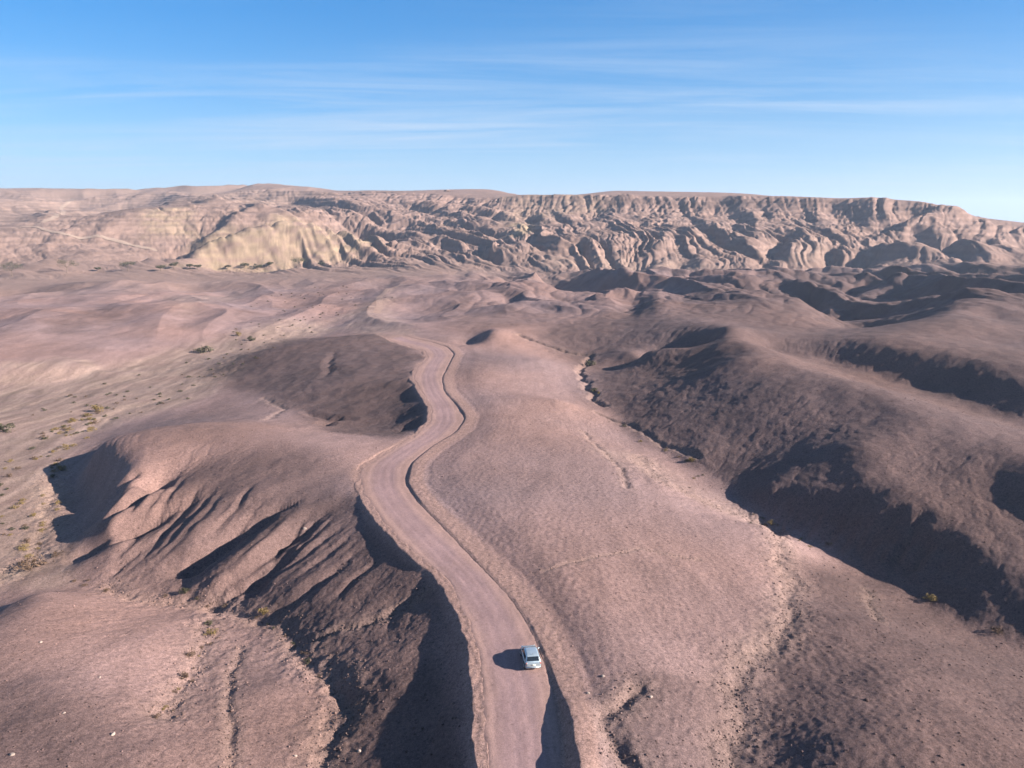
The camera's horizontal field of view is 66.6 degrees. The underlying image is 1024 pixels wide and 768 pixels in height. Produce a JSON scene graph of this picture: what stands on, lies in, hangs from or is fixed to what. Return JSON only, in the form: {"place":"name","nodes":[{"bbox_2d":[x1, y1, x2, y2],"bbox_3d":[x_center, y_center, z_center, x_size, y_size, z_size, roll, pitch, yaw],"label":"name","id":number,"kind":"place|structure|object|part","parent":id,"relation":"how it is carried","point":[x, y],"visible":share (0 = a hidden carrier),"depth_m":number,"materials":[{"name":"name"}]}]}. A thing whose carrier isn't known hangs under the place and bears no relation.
{"place":"outdoors","nodes":[
{"label":"outdoors","id":0,"kind":"place"},
{"bbox_2d":[36,199,73,224],"bbox_3d":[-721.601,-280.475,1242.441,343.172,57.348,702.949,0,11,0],"label":"path","id":1,"kind":"structure","parent":0,"point":[55,215],"depth_m":1109.43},
{"bbox_2d":[18,226,156,250],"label":"path","id":2,"kind":"structure","parent":0,"point":[107,238],"depth_m":876.48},
{"bbox_2d":[373,284,402,313],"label":"path","id":3,"kind":"structure","parent":0,"point":[378,306],"depth_m":441.76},
{"bbox_2d":[359,332,560,767],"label":"road","id":4,"kind":"structure","parent":0,"point":[520,726],"depth_m":88.91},
{"bbox_2d":[520,645,540,668],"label":"car","id":5,"kind":"object","parent":4,"relation":"on","point":[530,655],"visible":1,"depth_m":75.17,"materials":[{"name":"silver metal"}]},
{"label":"rear window","id":6,"kind":"part","parent":5,"relation":"part of","materials":[{"name":"black glass"}]},
{"bbox_2d":[0,183,1023,767],"bbox_3d":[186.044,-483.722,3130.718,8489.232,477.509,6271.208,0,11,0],"label":"ground","id":7,"kind":"structure","parent":0,"point":[520,307],"depth_m":139.18,"materials":[{"name":"dirt"},{"name":"rock"},{"name":"sand"}]},
{"bbox_2d":[0,423,14,432],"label":"desert shrub","id":8,"kind":"object","parent":7,"relation":"on","point":[12,425],"visible":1,"depth_m":196.81,"materials":[{"name":"green plant"}]},
{"bbox_2d":[0,261,23,275],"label":"acacia tree","id":9,"kind":"object","parent":7,"relation":"on","point":[1,265],"visible":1,"depth_m":672.66,"materials":[{"name":"green plant"}]},
{"bbox_2d":[16,543,29,550],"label":"desert shrub","id":10,"kind":"object","parent":7,"relation":"on","point":[23,545],"visible":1,"depth_m":126.53,"materials":[{"name":"yellow plant"}]},
{"bbox_2d":[11,555,46,570],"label":"desert shrub","id":11,"kind":"object","parent":7,"relation":"on","point":[33,561],"visible":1,"depth_m":119.42,"materials":[{"name":"brown plant"}]},
{"bbox_2d":[51,550,63,557],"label":"desert shrub","id":12,"kind":"object","parent":7,"relation":"on","point":[55,553],"visible":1,"depth_m":123.10,"materials":[{"name":"brown plant"}]},
{"bbox_2d":[56,465,66,470],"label":"desert shrub","id":13,"kind":"object","parent":7,"relation":"on","point":[59,467],"visible":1,"depth_m":167.22,"materials":[{"name":"yellow plant"}]},
{"bbox_2d":[57,259,79,267],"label":"acacia tree","id":14,"kind":"object","parent":7,"relation":"on","point":[62,261],"visible":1,"depth_m":693.15,"materials":[{"name":"green plant"}]},
{"bbox_2d":[91,405,103,410],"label":"desert shrub","id":15,"kind":"object","parent":7,"relation":"on","point":[95,407],"visible":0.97,"depth_m":217.09,"materials":[{"name":"yellow plant"}]},
{"bbox_2d":[120,261,135,266],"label":"acacia tree","id":16,"kind":"object","parent":7,"relation":"on","point":[128,262],"visible":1,"depth_m":709.32,"materials":[{"name":"green plant"}]},
{"bbox_2d":[178,587,189,593],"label":"desert shrub","id":17,"kind":"object","parent":7,"relation":"on","point":[183,589],"visible":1,"depth_m":107.84,"materials":[{"name":"green plant"}]},
{"bbox_2d":[184,650,195,657],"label":"desert shrub","id":18,"kind":"object","parent":7,"relation":"on","point":[190,653],"visible":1,"depth_m":88.12,"materials":[{"name":"beige plant"}]},
{"bbox_2d":[193,345,213,352],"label":"desert shrub","id":19,"kind":"object","parent":7,"relation":"on","point":[204,349],"visible":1,"depth_m":312.43,"materials":[{"name":"green plant"}]},
{"bbox_2d":[205,628,218,634],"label":"desert shrub","id":20,"kind":"object","parent":7,"relation":"on","point":[208,632],"visible":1,"depth_m":94.77,"materials":[{"name":"yellow plant"}]},
{"bbox_2d":[257,607,267,614],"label":"desert shrub","id":21,"kind":"object","parent":7,"relation":"on","point":[264,611],"visible":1,"depth_m":100.24,"materials":[{"name":"yellow plant"}]},
{"bbox_2d":[290,257,306,264],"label":"acacia tree","id":22,"kind":"object","parent":7,"relation":"on","point":[294,260],"visible":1,"depth_m":755.10,"materials":[{"name":"green plant"}]},
{"bbox_2d":[0,358,1023,767],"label":"loose stones","id":23,"kind":"object","parent":7,"relation":"on","point":[232,686],"visible":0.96,"depth_m":82.47,"materials":[{"name":"brown stone"}]},
{"bbox_2d":[584,360,595,365],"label":"desert shrub","id":24,"kind":"object","parent":7,"relation":"on","point":[590,362],"visible":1,"depth_m":257.13,"materials":[{"name":"green plant"}]},
{"bbox_2d":[922,593,937,600],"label":"desert shrub","id":25,"kind":"object","parent":7,"relation":"on","point":[932,597],"visible":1,"depth_m":107.79,"materials":[{"name":"yellow plant"}]},
{"bbox_2d":[989,626,1004,634],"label":"desert shrub","id":26,"kind":"object","parent":7,"relation":"on","point":[995,628],"visible":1,"depth_m":99.33,"materials":[{"name":"brown plant"}]},
{"bbox_2d":[0,0,1023,221],"label":"sky","id":27,"kind":"structure","parent":0,"point":[911,100],"materials":[{"name":"blue"}]}
]}

